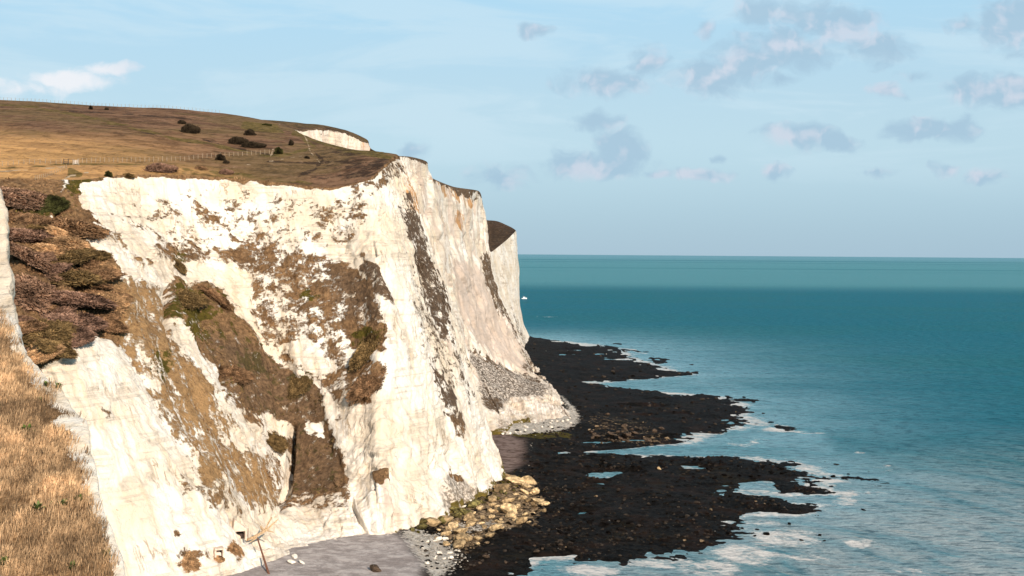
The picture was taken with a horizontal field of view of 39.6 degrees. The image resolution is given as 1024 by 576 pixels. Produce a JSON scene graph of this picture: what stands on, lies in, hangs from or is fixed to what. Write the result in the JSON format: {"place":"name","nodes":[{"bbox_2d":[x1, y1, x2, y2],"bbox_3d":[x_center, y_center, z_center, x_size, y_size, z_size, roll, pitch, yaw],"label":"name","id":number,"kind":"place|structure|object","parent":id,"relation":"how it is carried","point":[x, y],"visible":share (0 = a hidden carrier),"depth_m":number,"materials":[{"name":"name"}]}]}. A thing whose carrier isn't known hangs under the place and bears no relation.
{"place":"outdoors","nodes":[
{"label":"outdoors","id":0,"kind":"place"},
{"bbox_2d":[0,189,26,352],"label":"cliff","id":1,"kind":"structure","parent":0,"point":[7,287],"depth_m":104.96,"materials":[{"name":"stone"}]},
{"bbox_2d":[0,307,124,575],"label":"grass bank","id":2,"kind":"structure","parent":0,"point":[73,423],"depth_m":74.01,"materials":[{"name":"plant"}]},
{"bbox_2d":[0,556,8,566],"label":"leafy plant","id":3,"kind":"object","parent":2,"relation":"on","point":[4,559],"visible":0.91,"depth_m":67.06,"materials":[{"name":"green plant"}]},
{"bbox_2d":[31,500,45,510],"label":"leafy plant","id":4,"kind":"object","parent":2,"relation":"on","point":[38,505],"visible":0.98,"depth_m":71.11,"materials":[{"name":"green plant"}]},
{"bbox_2d":[0,100,396,187],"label":"hill","id":5,"kind":"structure","parent":0,"point":[41,132],"depth_m":461.83,"materials":[{"name":"plant"}]},
{"bbox_2d":[2,159,61,165],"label":"wire fence","id":6,"kind":"object","parent":5,"relation":"on","point":[29,161],"visible":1,"depth_m":401.09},
{"bbox_2d":[63,159,78,164],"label":"field gate","id":7,"kind":"structure","parent":5,"relation":"on","point":[72,161],"depth_m":405.45,"materials":[{"name":"white paint"}]},
{"bbox_2d":[3,97,219,110],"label":"wire fence","id":8,"kind":"object","parent":5,"relation":"on","point":[96,104],"visible":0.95,"depth_m":624.17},
{"bbox_2d":[142,162,178,172],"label":"shrub","id":9,"kind":"object","parent":5,"relation":"on","point":[158,167],"visible":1,"depth_m":412.03,"materials":[{"name":"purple plant"}]},
{"bbox_2d":[82,150,269,162],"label":"wire fence","id":10,"kind":"object","parent":5,"relation":"on","point":[162,157],"visible":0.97,"depth_m":430.39,"materials":[{"name":"wood"}]},
{"bbox_2d":[180,123,200,133],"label":"shrub","id":11,"kind":"object","parent":5,"relation":"on","point":[189,128],"visible":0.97,"depth_m":504.83,"materials":[{"name":"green plant"}]},
{"bbox_2d":[194,165,208,169],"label":"shrub","id":12,"kind":"object","parent":5,"relation":"on","point":[200,167],"visible":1,"depth_m":426.15,"materials":[{"name":"brown plant"}]},
{"bbox_2d":[215,153,225,160],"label":"shrub","id":13,"kind":"object","parent":5,"relation":"on","point":[220,157],"visible":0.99,"depth_m":448.62,"materials":[{"name":"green plant"}]},
{"bbox_2d":[219,168,233,174],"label":"shrub","id":14,"kind":"object","parent":5,"relation":"on","point":[225,171],"visible":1,"depth_m":424.33,"materials":[{"name":"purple plant"}]},
{"bbox_2d":[227,136,248,144],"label":"shrub","id":15,"kind":"object","parent":5,"relation":"on","point":[235,140],"visible":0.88,"depth_m":489.74,"materials":[{"name":"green plant"}]},
{"bbox_2d":[243,129,256,135],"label":"shrub","id":16,"kind":"object","parent":5,"relation":"on","point":[250,132],"visible":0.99,"depth_m":517.83,"materials":[{"name":"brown plant"}]},
{"bbox_2d":[239,141,266,147],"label":"shrub","id":17,"kind":"object","parent":5,"relation":"on","point":[250,144],"visible":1,"depth_m":482.58,"materials":[{"name":"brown plant"}]},
{"bbox_2d":[273,147,282,153],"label":"shrub","id":18,"kind":"object","parent":5,"relation":"on","point":[278,150],"visible":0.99,"depth_m":468.51,"materials":[{"name":"green plant"}]},
{"bbox_2d":[227,539,244,560],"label":"shrub","id":19,"kind":"object","parent":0,"point":[235,549],"visible":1,"depth_m":299.89,"materials":[{"name":"brown plant"}]},
{"bbox_2d":[0,158,505,575],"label":"cliff","id":20,"kind":"structure","parent":0,"point":[169,497],"depth_m":372.64,"materials":[{"name":"stone"}]},
{"bbox_2d":[8,210,26,221],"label":"shrub","id":21,"kind":"object","parent":20,"relation":"on","point":[11,214],"visible":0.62,"depth_m":351.69,"materials":[{"name":"brown plant"}]},
{"bbox_2d":[0,186,41,211],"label":"shrub","id":22,"kind":"object","parent":20,"relation":"on","point":[17,199],"visible":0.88,"depth_m":359.56,"materials":[{"name":"brown plant"}]},
{"bbox_2d":[18,317,34,321],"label":"shrub","id":23,"kind":"object","parent":20,"relation":"on","point":[21,319],"visible":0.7,"depth_m":296.75,"materials":[{"name":"brown plant"}]},
{"bbox_2d":[8,188,47,206],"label":"shrub","id":24,"kind":"object","parent":20,"relation":"on","point":[38,196],"visible":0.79,"depth_m":365.26,"materials":[{"name":"brown plant"}]},
{"bbox_2d":[18,315,37,319],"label":"shrub","id":25,"kind":"object","parent":20,"relation":"on","point":[24,316],"visible":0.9,"depth_m":298.28,"materials":[{"name":"brown plant"}]},
{"bbox_2d":[9,241,52,273],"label":"shrub","id":26,"kind":"object","parent":20,"relation":"on","point":[25,254],"visible":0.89,"depth_m":322.79,"materials":[{"name":"brown plant"}]},
{"bbox_2d":[9,227,55,242],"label":"shrub","id":27,"kind":"object","parent":20,"relation":"on","point":[26,235],"visible":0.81,"depth_m":339.26,"materials":[{"name":"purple plant"}]},
{"bbox_2d":[19,261,45,276],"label":"shrub","id":28,"kind":"object","parent":20,"relation":"on","point":[34,270],"visible":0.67,"depth_m":322.52,"materials":[{"name":"brown plant"}]},
{"bbox_2d":[13,212,52,225],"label":"shrub","id":29,"kind":"object","parent":20,"relation":"on","point":[27,219],"visible":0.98,"depth_m":350.28,"materials":[{"name":"brown plant"}]},
{"bbox_2d":[19,319,47,334],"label":"shrub","id":30,"kind":"object","parent":20,"relation":"on","point":[34,325],"visible":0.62,"depth_m":292.55,"materials":[{"name":"brown plant"}]},
{"bbox_2d":[14,272,58,314],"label":"shrub","id":31,"kind":"object","parent":20,"relation":"on","point":[31,292],"visible":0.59,"depth_m":307.30,"materials":[{"name":"brown plant"}]},
{"bbox_2d":[26,223,48,228],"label":"shrub","id":32,"kind":"object","parent":20,"relation":"on","point":[33,226],"visible":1,"depth_m":346.89,"materials":[{"name":"brown plant"}]},
{"bbox_2d":[27,342,65,364],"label":"shrub","id":33,"kind":"object","parent":20,"relation":"on","point":[36,356],"visible":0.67,"depth_m":284.91,"materials":[{"name":"brown plant"}]},
{"bbox_2d":[36,249,57,260],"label":"shrub","id":34,"kind":"object","parent":20,"relation":"on","point":[49,255],"visible":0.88,"depth_m":331.80,"materials":[{"name":"brown plant"}]},
{"bbox_2d":[20,318,78,347],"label":"shrub","id":35,"kind":"object","parent":20,"relation":"on","point":[59,330],"visible":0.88,"depth_m":294.17,"materials":[{"name":"green plant"}]},
{"bbox_2d":[30,243,69,255],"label":"shrub","id":36,"kind":"object","parent":20,"relation":"on","point":[44,247],"visible":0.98,"depth_m":334.81,"materials":[{"name":"brown plant"}]},
{"bbox_2d":[35,164,66,179],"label":"wire fence","id":37,"kind":"object","parent":20,"relation":"on","point":[54,171],"visible":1,"depth_m":389.31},
{"bbox_2d":[45,303,59,312],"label":"shrub","id":38,"kind":"object","parent":20,"relation":"on","point":[53,306],"visible":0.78,"depth_m":308.62,"materials":[{"name":"brown plant"}]},
{"bbox_2d":[35,194,70,214],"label":"shrub","id":39,"kind":"object","parent":20,"relation":"on","point":[55,204],"visible":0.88,"depth_m":364.38,"materials":[{"name":"green plant"}]},
{"bbox_2d":[31,338,79,359],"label":"shrub","id":40,"kind":"object","parent":20,"relation":"on","point":[46,345],"visible":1,"depth_m":286.67,"materials":[{"name":"green plant"}]},
{"bbox_2d":[44,225,74,236],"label":"shrub","id":41,"kind":"object","parent":20,"relation":"on","point":[53,230],"visible":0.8,"depth_m":346.51,"materials":[{"name":"brown plant"}]},
{"bbox_2d":[43,304,77,315],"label":"shrub","id":42,"kind":"object","parent":20,"relation":"on","point":[63,308],"visible":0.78,"depth_m":308.37,"materials":[{"name":"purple plant"}]},
{"bbox_2d":[49,262,72,273],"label":"shrub","id":43,"kind":"object","parent":20,"relation":"on","point":[60,267],"visible":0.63,"depth_m":327.00,"materials":[{"name":"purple plant"}]},
{"bbox_2d":[44,272,82,289],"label":"shrub","id":44,"kind":"object","parent":20,"relation":"on","point":[50,276],"visible":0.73,"depth_m":322.79,"materials":[{"name":"brown plant"}]},
{"bbox_2d":[54,206,72,217],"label":"shrub","id":45,"kind":"object","parent":20,"relation":"on","point":[57,214],"visible":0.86,"depth_m":364.00,"materials":[{"name":"brown plant"}]},
{"bbox_2d":[43,234,94,249],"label":"shrub","id":46,"kind":"object","parent":20,"relation":"on","point":[69,242],"visible":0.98,"depth_m":340.36,"materials":[{"name":"brown plant"}]},
{"bbox_2d":[30,216,112,240],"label":"shrub","id":47,"kind":"object","parent":20,"relation":"on","point":[82,229],"visible":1,"depth_m":353.16,"materials":[{"name":"brown plant"}]},
{"bbox_2d":[40,310,108,331],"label":"shrub","id":48,"kind":"object","parent":20,"relation":"on","point":[90,320],"visible":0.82,"depth_m":305.19,"materials":[{"name":"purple plant"}]},
{"bbox_2d":[53,247,99,265],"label":"shrub","id":49,"kind":"object","parent":20,"relation":"on","point":[74,256],"visible":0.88,"depth_m":334.41,"materials":[{"name":"green plant"}]},
{"bbox_2d":[44,269,111,286],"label":"shrub","id":50,"kind":"object","parent":20,"relation":"on","point":[75,278],"visible":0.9,"depth_m":323.78,"materials":[{"name":"green plant"}]},
{"bbox_2d":[47,289,117,309],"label":"shrub","id":51,"kind":"object","parent":20,"relation":"on","point":[75,299],"visible":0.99,"depth_m":312.43,"materials":[{"name":"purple plant"}]},
{"bbox_2d":[70,325,96,348],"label":"shrub","id":52,"kind":"object","parent":20,"relation":"on","point":[83,337],"visible":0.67,"depth_m":297.32,"materials":[{"name":"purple plant"}]},
{"bbox_2d":[77,257,102,268],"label":"shrub","id":53,"kind":"object","parent":20,"relation":"on","point":[92,263],"visible":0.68,"depth_m":336.48,"materials":[{"name":"brown plant"}]},
{"bbox_2d":[81,287,108,293],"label":"shrub","id":54,"kind":"object","parent":20,"relation":"on","point":[90,290],"visible":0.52,"depth_m":324.08,"materials":[{"name":"brown plant"}]},
{"bbox_2d":[80,283,113,289],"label":"shrub","id":55,"kind":"object","parent":20,"relation":"on","point":[103,286],"visible":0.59,"depth_m":325.63,"materials":[{"name":"brown plant"}]},
{"bbox_2d":[92,250,112,260],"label":"shrub","id":56,"kind":"object","parent":20,"relation":"on","point":[103,255],"visible":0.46,"depth_m":341.65,"materials":[{"name":"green plant"}]},
{"bbox_2d":[91,309,120,325],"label":"shrub","id":57,"kind":"object","parent":20,"relation":"on","point":[108,314],"visible":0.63,"depth_m":316.60,"materials":[{"name":"brown plant"}]},
{"bbox_2d":[97,262,117,269],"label":"shrub","id":58,"kind":"object","parent":20,"relation":"on","point":[108,265],"visible":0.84,"depth_m":338.20,"materials":[{"name":"brown plant"}]},
{"bbox_2d":[88,267,127,281],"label":"shrub","id":59,"kind":"object","parent":20,"relation":"on","point":[110,274],"visible":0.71,"depth_m":331.00,"materials":[{"name":"brown plant"}]},
{"bbox_2d":[104,171,112,176],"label":"shrub","id":60,"kind":"object","parent":20,"relation":"on","point":[108,174],"visible":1,"depth_m":394.25,"materials":[{"name":"green plant"}]},
{"bbox_2d":[84,291,133,316],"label":"shrub","id":61,"kind":"object","parent":20,"relation":"on","point":[124,301],"visible":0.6,"depth_m":322.62,"materials":[{"name":"brown plant"}]},
{"bbox_2d":[100,319,128,333],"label":"shrub","id":62,"kind":"object","parent":20,"relation":"on","point":[120,327],"visible":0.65,"depth_m":314.58,"materials":[{"name":"brown plant"}]},
{"bbox_2d":[112,291,133,301],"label":"shrub","id":63,"kind":"object","parent":20,"relation":"on","point":[127,296],"visible":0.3,"depth_m":330.56,"materials":[{"name":"brown plant"}]},
{"bbox_2d":[122,173,134,178],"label":"shrub","id":64,"kind":"object","parent":20,"relation":"on","point":[128,175],"visible":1,"depth_m":399.44,"materials":[{"name":"brown plant"}]},
{"bbox_2d":[172,257,186,275],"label":"shrub","id":65,"kind":"object","parent":20,"relation":"on","point":[180,266],"visible":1,"depth_m":384.37,"materials":[{"name":"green plant"}]},
{"bbox_2d":[175,550,201,572],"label":"shrub","id":66,"kind":"object","parent":20,"relation":"on","point":[191,563],"visible":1,"depth_m":288.15,"materials":[{"name":"brown plant"}]},
{"bbox_2d":[176,288,211,309],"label":"shrub","id":67,"kind":"object","parent":20,"relation":"on","point":[189,299],"visible":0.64,"depth_m":371.55,"materials":[{"name":"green plant"}]},
{"bbox_2d":[196,283,232,311],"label":"shrub","id":68,"kind":"object","parent":20,"relation":"on","point":[218,297],"visible":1,"depth_m":383.01,"materials":[{"name":"brown plant"}]},
{"bbox_2d":[214,546,223,557],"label":"dugout entrance","id":69,"kind":"object","parent":20,"relation":"attached to","point":[221,548],"visible":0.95,"depth_m":293.97,"materials":[{"name":"stone"}]},
{"bbox_2d":[213,555,224,562],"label":"shrub","id":70,"kind":"object","parent":20,"relation":"on","point":[219,559],"visible":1,"depth_m":293.89,"materials":[{"name":"brown plant"}]},
{"bbox_2d":[2,155,456,555],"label":"cliff growth","id":71,"kind":"object","parent":20,"relation":"attached to","point":[173,243],"visible":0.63,"depth_m":371.09,"materials":[{"name":"plant"}]},
{"bbox_2d":[218,364,255,384],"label":"shrub","id":72,"kind":"object","parent":20,"relation":"on","point":[239,374],"visible":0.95,"depth_m":364.16,"materials":[{"name":"brown plant"}]},
{"bbox_2d":[232,518,246,539],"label":"dugout entrance","id":73,"kind":"object","parent":20,"relation":"attached to","point":[239,528],"visible":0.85,"depth_m":305.54,"materials":[{"name":"stone"}]},
{"bbox_2d":[246,517,277,541],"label":"driftwood tree","id":74,"kind":"object","parent":20,"relation":"on","point":[254,537],"visible":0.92,"depth_m":309.86,"materials":[{"name":"wood"}]},
{"bbox_2d":[266,430,289,454],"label":"shrub","id":75,"kind":"object","parent":20,"relation":"on","point":[278,442],"visible":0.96,"depth_m":367.60,"materials":[{"name":"brown plant"}]},
{"bbox_2d":[287,376,311,401],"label":"shrub","id":76,"kind":"object","parent":20,"relation":"on","point":[297,387],"visible":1,"depth_m":382.48,"materials":[{"name":"brown plant"}]},
{"bbox_2d":[348,332,383,372],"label":"shrub","id":77,"kind":"object","parent":20,"relation":"on","point":[364,351],"visible":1,"depth_m":376.94,"materials":[{"name":"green plant"}]},
{"bbox_2d":[345,365,387,404],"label":"shrub","id":78,"kind":"object","parent":20,"relation":"on","point":[363,386],"visible":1,"depth_m":367.94,"materials":[{"name":"brown plant"}]},
{"bbox_2d":[266,120,373,150],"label":"hill","id":79,"kind":"structure","parent":0,"point":[296,125],"depth_m":650.23,"materials":[{"name":"plant"}]},
{"bbox_2d":[285,126,569,434],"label":"cliff","id":80,"kind":"structure","parent":0,"point":[513,388],"depth_m":663.25,"materials":[{"name":"stone"}]},
{"bbox_2d":[487,220,515,251],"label":"hill","id":81,"kind":"structure","parent":0,"point":[499,233],"depth_m":1160.01,"materials":[{"name":"plant"}]},
{"bbox_2d":[490,231,528,346],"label":"cliff","id":82,"kind":"structure","parent":0,"point":[504,263],"depth_m":1064.83,"materials":[{"name":"stone"}]},
{"bbox_2d":[0,0,1023,257],"label":"sky","id":83,"kind":"structure","parent":0,"point":[818,128],"materials":[{"name":"blue"}]},
{"bbox_2d":[227,336,889,575],"bbox_3d":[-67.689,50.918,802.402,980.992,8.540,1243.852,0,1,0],"label":"shore","id":84,"kind":"structure","parent":0,"point":[393,554],"depth_m":420.54,"materials":[{"name":"stone"}]},
{"bbox_2d":[257,538,269,573],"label":"leaning pole","id":85,"kind":"object","parent":84,"relation":"on","point":[266,566],"visible":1,"depth_m":302.91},
{"bbox_2d":[369,564,380,571],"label":"boulder","id":86,"kind":"object","parent":84,"relation":"on","point":[374,568],"visible":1,"depth_m":304.80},
{"bbox_2d":[416,523,427,529],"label":"boulder","id":87,"kind":"object","parent":84,"relation":"on","point":[423,526],"visible":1,"depth_m":346.66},
{"bbox_2d":[419,518,427,523],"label":"boulder","id":88,"kind":"object","parent":84,"relation":"on","point":[423,520],"visible":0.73,"depth_m":350.50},
{"bbox_2d":[425,517,440,526],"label":"boulder","id":89,"kind":"object","parent":84,"relation":"on","point":[433,522],"visible":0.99,"depth_m":351.28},
{"bbox_2d":[438,516,450,523],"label":"boulder","id":90,"kind":"object","parent":84,"relation":"on","point":[441,519],"visible":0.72,"depth_m":355.64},
{"bbox_2d":[440,531,451,535],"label":"boulder","id":91,"kind":"object","parent":84,"relation":"on","point":[446,533],"visible":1,"depth_m":344.05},
{"bbox_2d":[439,515,453,523],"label":"boulder","id":92,"kind":"object","parent":84,"relation":"on","point":[447,518],"visible":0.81,"depth_m":355.62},
{"bbox_2d":[448,522,458,527],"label":"boulder","id":93,"kind":"object","parent":84,"relation":"on","point":[453,524],"visible":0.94,"depth_m":353.06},
{"bbox_2d":[453,539,465,548],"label":"boulder","id":94,"kind":"object","parent":84,"relation":"on","point":[459,543],"visible":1,"depth_m":333.09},
{"bbox_2d":[453,528,467,533],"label":"boulder","id":95,"kind":"object","parent":84,"relation":"on","point":[460,530],"visible":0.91,"depth_m":346.97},
{"bbox_2d":[455,533,472,541],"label":"boulder","id":96,"kind":"object","parent":84,"relation":"on","point":[466,537],"visible":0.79,"depth_m":339.32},
{"bbox_2d":[463,512,474,520],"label":"boulder","id":97,"kind":"object","parent":84,"relation":"on","point":[469,515],"visible":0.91,"depth_m":361.36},
{"bbox_2d":[467,500,478,507],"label":"boulder","id":98,"kind":"object","parent":84,"relation":"on","point":[473,503],"visible":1,"depth_m":373.77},
{"bbox_2d":[488,495,496,501],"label":"boulder","id":99,"kind":"object","parent":84,"relation":"on","point":[492,498],"visible":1,"depth_m":389.32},
{"bbox_2d":[488,523,502,531],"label":"boulder","id":100,"kind":"object","parent":84,"relation":"on","point":[494,527],"visible":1,"depth_m":348.96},
{"bbox_2d":[494,483,508,491],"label":"boulder","id":101,"kind":"object","parent":84,"relation":"on","point":[503,486],"visible":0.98,"depth_m":406.44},
{"bbox_2d":[500,498,514,503],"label":"boulder","id":102,"kind":"object","parent":84,"relation":"on","point":[508,500],"visible":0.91,"depth_m":388.96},
{"bbox_2d":[500,503,517,513],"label":"boulder","id":103,"kind":"object","parent":84,"relation":"on","point":[506,507],"visible":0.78,"depth_m":374.67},
{"bbox_2d":[505,511,516,517],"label":"boulder","id":104,"kind":"object","parent":84,"relation":"on","point":[510,514],"visible":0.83,"depth_m":369.26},
{"bbox_2d":[505,476,525,483],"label":"boulder","id":105,"kind":"object","parent":84,"relation":"on","point":[517,480],"visible":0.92,"depth_m":420.22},
{"bbox_2d":[516,517,523,523],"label":"boulder","id":106,"kind":"object","parent":84,"relation":"on","point":[519,520],"visible":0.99,"depth_m":359.82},
{"bbox_2d":[521,475,536,483],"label":"boulder","id":107,"kind":"object","parent":84,"relation":"on","point":[528,479],"visible":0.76,"depth_m":420.99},
{"bbox_2d":[531,488,539,493],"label":"boulder","id":108,"kind":"object","parent":84,"relation":"on","point":[535,490],"visible":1,"depth_m":407.26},
{"bbox_2d":[532,498,543,502],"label":"boulder","id":109,"kind":"object","parent":84,"relation":"on","point":[537,500],"visible":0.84,"depth_m":391.46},
{"bbox_2d":[538,501,549,505],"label":"boulder","id":110,"kind":"object","parent":84,"relation":"on","point":[543,503],"visible":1,"depth_m":388.57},
{"bbox_2d":[416,341,844,569],"bbox_3d":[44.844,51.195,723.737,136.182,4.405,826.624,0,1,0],"label":"loose stones","id":111,"kind":"object","parent":84,"relation":"on","point":[553,544],"visible":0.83,"depth_m":387.90,"materials":[{"name":"stone"}]},
{"bbox_2d":[510,254,1023,575],"bbox_3d":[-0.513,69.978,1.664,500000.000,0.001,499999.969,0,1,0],"label":"sea","id":112,"kind":"structure","parent":0,"point":[903,377],"depth_m":778.15,"materials":[{"name":"liquid"}]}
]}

